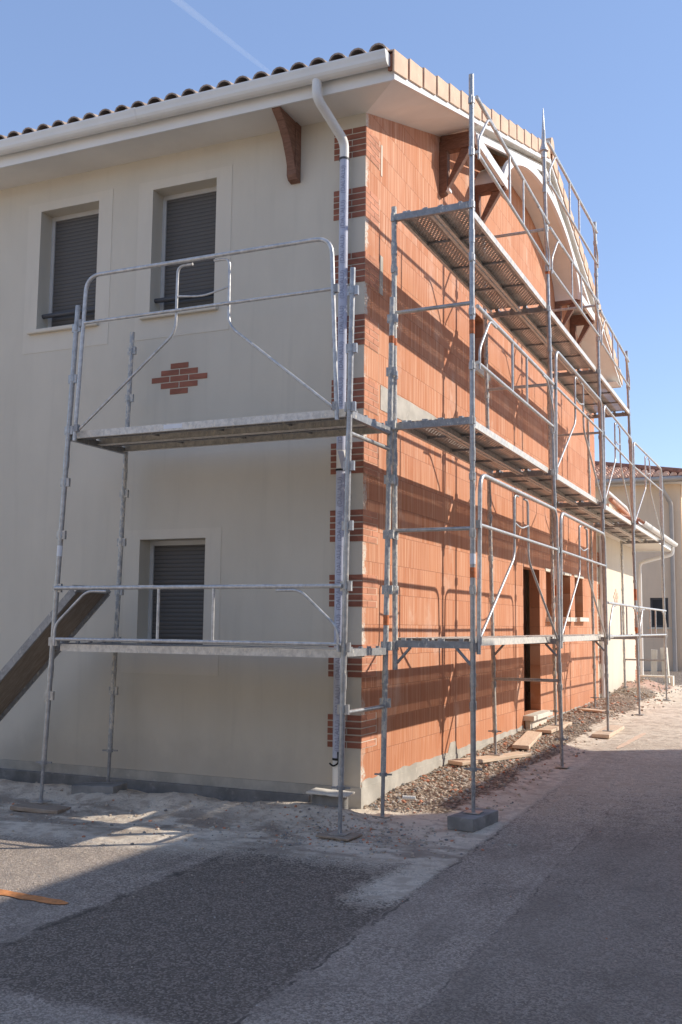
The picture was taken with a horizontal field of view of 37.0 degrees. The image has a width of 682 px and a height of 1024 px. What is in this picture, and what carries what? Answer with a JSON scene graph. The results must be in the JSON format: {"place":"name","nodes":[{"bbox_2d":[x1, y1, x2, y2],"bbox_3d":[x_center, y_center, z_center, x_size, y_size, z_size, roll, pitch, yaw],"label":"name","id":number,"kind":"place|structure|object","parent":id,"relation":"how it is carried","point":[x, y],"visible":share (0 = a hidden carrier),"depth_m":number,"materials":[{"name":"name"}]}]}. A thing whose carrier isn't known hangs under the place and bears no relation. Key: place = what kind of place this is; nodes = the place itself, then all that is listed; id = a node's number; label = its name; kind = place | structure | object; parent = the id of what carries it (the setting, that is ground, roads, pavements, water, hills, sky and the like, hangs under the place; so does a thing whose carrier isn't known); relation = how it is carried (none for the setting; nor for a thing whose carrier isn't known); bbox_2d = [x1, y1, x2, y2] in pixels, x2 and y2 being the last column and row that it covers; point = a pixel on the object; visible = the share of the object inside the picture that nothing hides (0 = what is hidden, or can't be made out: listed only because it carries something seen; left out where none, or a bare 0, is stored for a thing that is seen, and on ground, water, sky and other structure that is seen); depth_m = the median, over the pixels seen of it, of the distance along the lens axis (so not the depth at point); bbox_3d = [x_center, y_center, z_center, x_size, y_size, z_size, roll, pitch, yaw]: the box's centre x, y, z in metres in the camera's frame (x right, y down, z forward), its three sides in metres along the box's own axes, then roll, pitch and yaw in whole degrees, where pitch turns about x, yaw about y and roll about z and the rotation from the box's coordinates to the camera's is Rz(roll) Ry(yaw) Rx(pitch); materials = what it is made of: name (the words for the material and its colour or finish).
{"place":"outdoors","nodes":[
{"label":"outdoors","id":0,"kind":"place"},
{"bbox_2d":[0,670,681,1023],"bbox_3d":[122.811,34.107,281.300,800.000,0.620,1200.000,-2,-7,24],"label":"ground","id":1,"kind":"structure","parent":0,"point":[75,968],"depth_m":6.35,"materials":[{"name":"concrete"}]},
{"bbox_2d":[0,889,67,903],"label":"paint line","id":2,"kind":"object","parent":1,"relation":"on","point":[18,895],"visible":1,"depth_m":6.43,"materials":[{"name":"orange paint"}]},
{"bbox_2d":[10,802,70,813],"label":"wooden base board","id":3,"kind":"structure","parent":1,"relation":"on","point":[39,808],"depth_m":9.15,"materials":[{"name":"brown wood"}]},
{"bbox_2d":[0,585,110,720],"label":"sloping plank","id":4,"kind":"object","parent":1,"relation":"on","point":[23,669],"visible":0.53,"depth_m":10.18,"materials":[{"name":"brown wood"}]},
{"bbox_2d":[30,305,136,803],"bbox_3d":[-2.484,0.390,10.030,0.317,4.691,1.030,-2,-7,24],"label":"scaffold upright","id":5,"kind":"object","parent":1,"relation":"on","point":[61,535],"visible":0.88,"depth_m":9.79,"materials":[{"name":"metal"}]},
{"bbox_2d":[52,584,341,651],"bbox_3d":[-1.343,0.916,8.927,2.950,0.554,0.044,-2,-7,24],"label":"guard rail","id":6,"kind":"object","parent":5,"relation":"attached to","point":[277,587],"visible":1,"depth_m":8.84,"materials":[{"name":"metal"}]},
{"bbox_2d":[72,237,338,440],"bbox_3d":[-1.267,-1.526,9.188,2.767,1.619,0.056,-2,-7,24],"label":"guard rail","id":7,"kind":"object","parent":5,"relation":"attached to","point":[333,289],"visible":1,"depth_m":9.18,"materials":[{"name":"metal"}]},
{"bbox_2d":[60,643,380,657],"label":"scaffold deck","id":8,"kind":"structure","parent":5,"relation":"attached to","point":[291,651],"depth_m":8.99,"materials":[{"name":"metal"}]},
{"bbox_2d":[72,409,380,451],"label":"scaffold deck","id":9,"kind":"structure","parent":5,"relation":"attached to","point":[294,426],"depth_m":9.47,"materials":[{"name":"metal"}]},
{"bbox_2d":[71,782,126,793],"bbox_3d":[-2.321,2.669,9.785,0.460,0.115,0.267,-4,-7,19],"label":"concrete block","id":10,"kind":"object","parent":1,"relation":"on","point":[101,787],"depth_m":9.70,"materials":[{"name":"grey concrete"}]},
{"bbox_2d":[0,43,622,808],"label":"town house","id":11,"kind":"structure","parent":1,"relation":"on","point":[342,153],"depth_m":10.70,"materials":[{"name":"paint"}]},
{"bbox_2d":[22,189,112,354],"bbox_3d":[-3.026,-2.666,11.486,1.180,1.755,0.295,-2,-7,24],"label":"window","id":12,"kind":"structure","parent":11,"relation":"in","point":[81,242],"depth_m":11.56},
{"bbox_2d":[121,527,221,675],"bbox_3d":[-1.695,0.920,10.486,1.166,1.475,0.265,-2,-7,24],"label":"window","id":13,"kind":"structure","parent":11,"relation":"in","point":[185,614],"depth_m":10.54,"materials":[{"name":"grey plastic"}]},
{"bbox_2d":[134,165,232,340],"bbox_3d":[-1.638,-2.718,10.866,1.168,1.760,0.295,-2,-7,24],"label":"window","id":14,"kind":"structure","parent":11,"relation":"in","point":[195,223],"depth_m":10.93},
{"bbox_2d":[329,752,338,766],"bbox_3d":[-0.063,2.256,9.294,0.100,0.133,0.023,-2,-7,20],"label":"black strap","id":15,"kind":"object","parent":11,"relation":"attached to","point":[336,764],"visible":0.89,"depth_m":9.28,"materials":[{"name":"plastic"}]},
{"bbox_2d":[312,794,347,808],"bbox_3d":[-0.096,2.586,9.056,0.280,0.154,0.185,-2,-7,20],"label":"concrete block","id":16,"kind":"object","parent":1,"relation":"on","point":[324,800],"depth_m":8.99,"materials":[{"name":"grey concrete"}]},
{"bbox_2d":[306,788,354,797],"bbox_3d":[-0.093,2.486,9.023,0.380,0.025,0.246,0,-6,20],"label":"stone slab","id":17,"kind":"object","parent":16,"relation":"on","point":[325,792],"depth_m":8.97,"materials":[{"name":"grey stone"}]},
{"bbox_2d":[316,830,361,840],"bbox_3d":[-0.015,2.592,8.158,0.300,0.025,0.246,-3,-7,30],"label":"wooden board","id":18,"kind":"object","parent":1,"relation":"on","point":[348,837],"visible":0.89,"depth_m":8.09,"materials":[{"name":"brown wood"}]},
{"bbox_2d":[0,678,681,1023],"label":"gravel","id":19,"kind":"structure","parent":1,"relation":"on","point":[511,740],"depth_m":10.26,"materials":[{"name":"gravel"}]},
{"bbox_2d":[402,795,415,799],"bbox_3d":[0.619,2.603,9.276,0.120,0.036,0.039,0,-6,8],"label":"drain hose","id":20,"kind":"object","parent":19,"relation":"on","point":[405,797],"visible":1,"depth_m":9.27,"materials":[{"name":"white plastic"}]},
{"bbox_2d":[512,731,541,749],"bbox_3d":[2.477,3.011,13.483,0.216,0.051,1.850,1,-6,16],"label":"wooden board","id":21,"kind":"object","parent":19,"relation":"on","point":[527,740],"visible":0.99,"depth_m":13.18,"materials":[{"name":"beige wood"}]},
{"bbox_2d":[328,267,397,835],"bbox_3d":[0.224,0.298,8.802,0.194,4.683,1.004,-2,-7,26],"label":"scaffold upright","id":22,"kind":"object","parent":1,"relation":"on","point":[345,647],"visible":1,"depth_m":8.62,"materials":[{"name":"metal"}]},
{"bbox_2d":[447,808,497,831],"bbox_3d":[1.124,2.615,8.657,0.247,0.110,0.520,-3,-8,32],"label":"concrete block","id":23,"kind":"object","parent":1,"relation":"on","point":[462,821],"depth_m":8.49,"materials":[{"name":"grey concrete"}]},
{"bbox_2d":[391,73,483,813],"bbox_3d":[0.840,-0.727,9.198,0.867,6.645,0.146,-2,-7,24],"label":"scaffold upright","id":24,"kind":"object","parent":23,"relation":"on","point":[470,420],"visible":0.95,"depth_m":9.16,"materials":[{"name":"metal"}]},
{"bbox_2d":[400,205,545,314],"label":"scaffold deck","id":25,"kind":"structure","parent":24,"relation":"attached to","point":[452,229],"depth_m":10.76,"materials":[{"name":"metal"}]},
{"bbox_2d":[399,416,547,475],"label":"scaffold deck","id":26,"kind":"structure","parent":24,"relation":"attached to","point":[488,453],"depth_m":10.60,"materials":[{"name":"metal"}]},
{"bbox_2d":[398,636,549,645],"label":"scaffold deck","id":27,"kind":"structure","parent":24,"relation":"attached to","point":[496,640],"depth_m":10.00,"materials":[{"name":"metal"}]},
{"bbox_2d":[475,95,549,269],"bbox_3d":[1.882,-3.386,10.854,0.044,0.608,3.200,-2,-7,23],"label":"guard rail","id":28,"kind":"object","parent":24,"relation":"attached to","point":[505,148],"visible":1,"depth_m":10.56,"materials":[{"name":"metal"}]},
{"bbox_2d":[475,304,554,431],"bbox_3d":[1.876,-1.414,10.628,0.044,0.599,3.200,-2,-7,24],"label":"guard rail","id":29,"kind":"object","parent":24,"relation":"attached to","point":[492,322],"visible":1,"depth_m":10.32,"materials":[{"name":"metal"}]},
{"bbox_2d":[448,751,530,765],"bbox_3d":[1.742,2.858,11.825,1.300,0.045,0.217,7,-9,-43],"label":"wooden board","id":30,"kind":"object","parent":1,"relation":"on","point":[486,758],"visible":0.94,"depth_m":11.73,"materials":[{"name":"brown wood"}]},
{"bbox_2d":[481,109,569,767],"bbox_3d":[2.181,-1.024,12.265,1.003,7.966,0.140,-2,-7,24],"label":"scaffold upright","id":31,"kind":"object","parent":1,"relation":"on","point":[543,150],"visible":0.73,"depth_m":12.20,"materials":[{"name":"metal"}]},
{"bbox_2d":[476,474,560,653],"bbox_3d":[1.861,0.604,10.401,0.056,1.620,3.239,-2,-7,24],"label":"guard rail","id":32,"kind":"object","parent":31,"relation":"attached to","point":[479,526],"visible":1,"depth_m":10.12,"materials":[{"name":"metal"}]},
{"bbox_2d":[495,307,595,375],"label":"scaffold deck","id":33,"kind":"structure","parent":31,"relation":"attached to","point":[535,326],"depth_m":13.74,"materials":[{"name":"metal"}]},
{"bbox_2d":[502,635,600,641],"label":"scaffold deck","id":34,"kind":"structure","parent":31,"relation":"attached to","point":[568,638],"depth_m":13.49,"materials":[{"name":"metal"}]},
{"bbox_2d":[549,226,600,339],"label":"guard rail","id":35,"kind":"object","parent":31,"relation":"attached to","point":[596,301],"visible":1,"depth_m":13.63,"materials":[{"name":"metal"}]},
{"bbox_2d":[536,721,571,732],"bbox_3d":[3.140,3.154,14.932,0.216,0.050,1.450,-2,-7,24],"label":"wooden board","id":36,"kind":"object","parent":1,"relation":"on","point":[550,728],"visible":0.84,"depth_m":14.53,"materials":[{"name":"beige wood"}]},
{"bbox_2d":[579,708,613,713],"bbox_3d":[4.401,3.432,17.585,0.225,0.040,0.620,4,-7,-31],"label":"wooden board","id":37,"kind":"object","parent":1,"relation":"on","point":[592,710],"visible":0.83,"depth_m":17.53,"materials":[{"name":"beige wood"}]},
{"bbox_2d":[592,725,623,737],"bbox_3d":[3.920,3.209,14.905,0.247,0.055,1.500,-2,-7,23],"label":"wooden board","id":38,"kind":"object","parent":1,"relation":"on","point":[600,733],"visible":0.86,"depth_m":14.58,"materials":[{"name":"beige wood"}]},
{"bbox_2d":[545,222,613,731],"bbox_3d":[3.535,-0.620,15.237,0.916,7.623,0.140,-2,-7,24],"label":"scaffold upright","id":39,"kind":"object","parent":38,"relation":"on","point":[582,504],"visible":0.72,"depth_m":15.18,"materials":[{"name":"metal"}]},
{"bbox_2d":[495,469,597,505],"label":"scaffold deck","id":40,"kind":"structure","parent":39,"relation":"attached to","point":[543,484],"depth_m":13.68,"materials":[{"name":"metal"}]},
{"bbox_2d":[546,140,598,267],"bbox_3d":[3.214,-4.136,13.975,0.044,0.578,3.190,-2,-7,25],"label":"guard rail","id":41,"kind":"object","parent":39,"relation":"attached to","point":[570,186],"visible":1,"depth_m":13.77,"materials":[{"name":"metal"}]},
{"bbox_2d":[553,351,604,508],"bbox_3d":[3.208,-1.016,13.616,0.059,1.620,3.229,-2,-7,24],"label":"guard rail","id":42,"kind":"object","parent":39,"relation":"attached to","point":[600,429],"visible":1,"depth_m":13.46,"materials":[{"name":"metal"}]},
{"bbox_2d":[559,512,608,647],"bbox_3d":[3.209,0.951,13.387,0.056,1.620,3.229,-2,-7,24],"label":"guard rail","id":43,"kind":"object","parent":39,"relation":"attached to","point":[579,557],"visible":0.96,"depth_m":13.18,"materials":[{"name":"metal"}]},
{"bbox_2d":[570,634,613,637],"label":"scaffold deck","id":44,"kind":"structure","parent":39,"relation":"attached to","point":[602,635],"depth_m":16.93,"materials":[{"name":"metal"}]},
{"bbox_2d":[557,501,631,526],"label":"scaffold deck","id":45,"kind":"structure","parent":39,"relation":"attached to","point":[586,514],"depth_m":16.76,"materials":[{"name":"metal"}]},
{"bbox_2d":[599,310,629,389],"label":"guard rail","id":46,"kind":"object","parent":39,"relation":"attached to","point":[617,341],"visible":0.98,"depth_m":16.63,"materials":[{"name":"metal"}]},
{"bbox_2d":[602,405,634,528],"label":"guard rail","id":47,"kind":"object","parent":39,"relation":"attached to","point":[632,514],"visible":0.94,"depth_m":16.71,"materials":[{"name":"metal"}]},
{"bbox_2d":[586,351,643,714],"bbox_3d":[4.860,0.313,18.160,0.911,6.464,0.140,-2,-7,24],"label":"scaffold upright","id":48,"kind":"object","parent":1,"relation":"on","point":[598,525],"visible":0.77,"depth_m":18.10,"materials":[{"name":"metal"}]},
{"bbox_2d":[557,370,628,416],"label":"scaffold deck","id":49,"kind":"structure","parent":48,"relation":"attached to","point":[566,384],"depth_m":16.85,"materials":[{"name":"metal"}]},
{"bbox_2d":[607,601,639,640],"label":"guard rail","id":50,"kind":"object","parent":48,"relation":"attached to","point":[613,604],"visible":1,"depth_m":16.02,"materials":[{"name":"metal"}]},
{"bbox_2d":[594,522,657,542],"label":"scaffold deck","id":51,"kind":"structure","parent":48,"relation":"attached to","point":[619,533],"depth_m":19.95,"materials":[{"name":"metal"}]},
{"bbox_2d":[638,606,666,638],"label":"guard rail","id":52,"kind":"object","parent":48,"relation":"attached to","point":[650,609],"visible":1,"depth_m":19.15,"materials":[{"name":"metal"}]},
{"bbox_2d":[617,733,645,748],"bbox_3d":[4.019,3.153,14.068,0.092,0.029,1.952,-3,-7,27],"label":"paint line","id":53,"kind":"object","parent":1,"relation":"on","point":[630,740],"visible":1,"depth_m":14.03,"materials":[{"name":"white paint"}]},
{"bbox_2d":[596,509,677,697],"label":"wing","id":54,"kind":"structure","parent":1,"relation":"on","point":[615,646],"depth_m":22.95,"materials":[{"name":"white paint"}]},
{"bbox_2d":[597,490,629,522],"bbox_3d":[5.618,-0.059,22.008,0.988,0.525,2.377,-2,-7,24],"label":"canopy end","id":55,"kind":"object","parent":54,"relation":"attached to","point":[619,505],"visible":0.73,"depth_m":21.52,"materials":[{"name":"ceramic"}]},
{"bbox_2d":[595,461,681,670],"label":"beige house","id":56,"kind":"structure","parent":1,"relation":"on","point":[652,597],"depth_m":36.80,"materials":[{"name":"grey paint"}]},
{"bbox_2d":[648,598,671,628],"bbox_3d":[11.473,3.653,36.687,0.830,1.120,0.180,-2,-7,24],"label":"window","id":57,"kind":"structure","parent":56,"relation":"in","point":[657,603],"depth_m":36.73,"materials":[{"name":"black glass"}]},
{"bbox_2d":[620,472,669,700],"bbox_3d":[6.363,1.536,21.444,0.988,4.755,0.140,-2,-7,24],"label":"scaffold upright","id":58,"kind":"object","parent":1,"relation":"on","point":[663,596],"visible":0.84,"depth_m":21.38,"materials":[{"name":"metal"}]},
{"bbox_2d":[633,442,663,544],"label":"guard rail","id":59,"kind":"object","parent":58,"relation":"attached to","point":[645,476],"visible":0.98,"depth_m":20.05,"materials":[{"name":"metal"}]},
{"bbox_2d":[640,675,673,685],"bbox_3d":[7.806,4.248,25.166,0.800,0.410,0.300,-2,-7,24],"label":"pale trestle","id":60,"kind":"object","parent":1,"relation":"on","point":[663,676],"visible":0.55,"depth_m":25.02,"materials":[{"name":"plastic"}]},
{"bbox_2d":[0,0,681,467],"label":"sky","id":61,"kind":"structure","parent":0,"point":[605,76],"materials":[{"name":"blue"}]},
{"bbox_2d":[651,649,656,681],"bbox_3d":[8.623,4.271,28.049,0.160,0.955,0.166,1,-6,14],"label":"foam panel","id":62,"kind":"object","parent":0,"point":[654,664],"visible":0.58,"depth_m":27.98,"materials":[{"name":"grey plastic"}]},
{"bbox_2d":[660,648,669,682],"bbox_3d":[8.940,4.247,28.075,0.170,1.005,0.146,-7,-9,30],"label":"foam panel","id":63,"kind":"object","parent":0,"point":[662,663],"visible":0.42,"depth_m":28.03,"materials":[{"name":"white plastic"}]}
]}

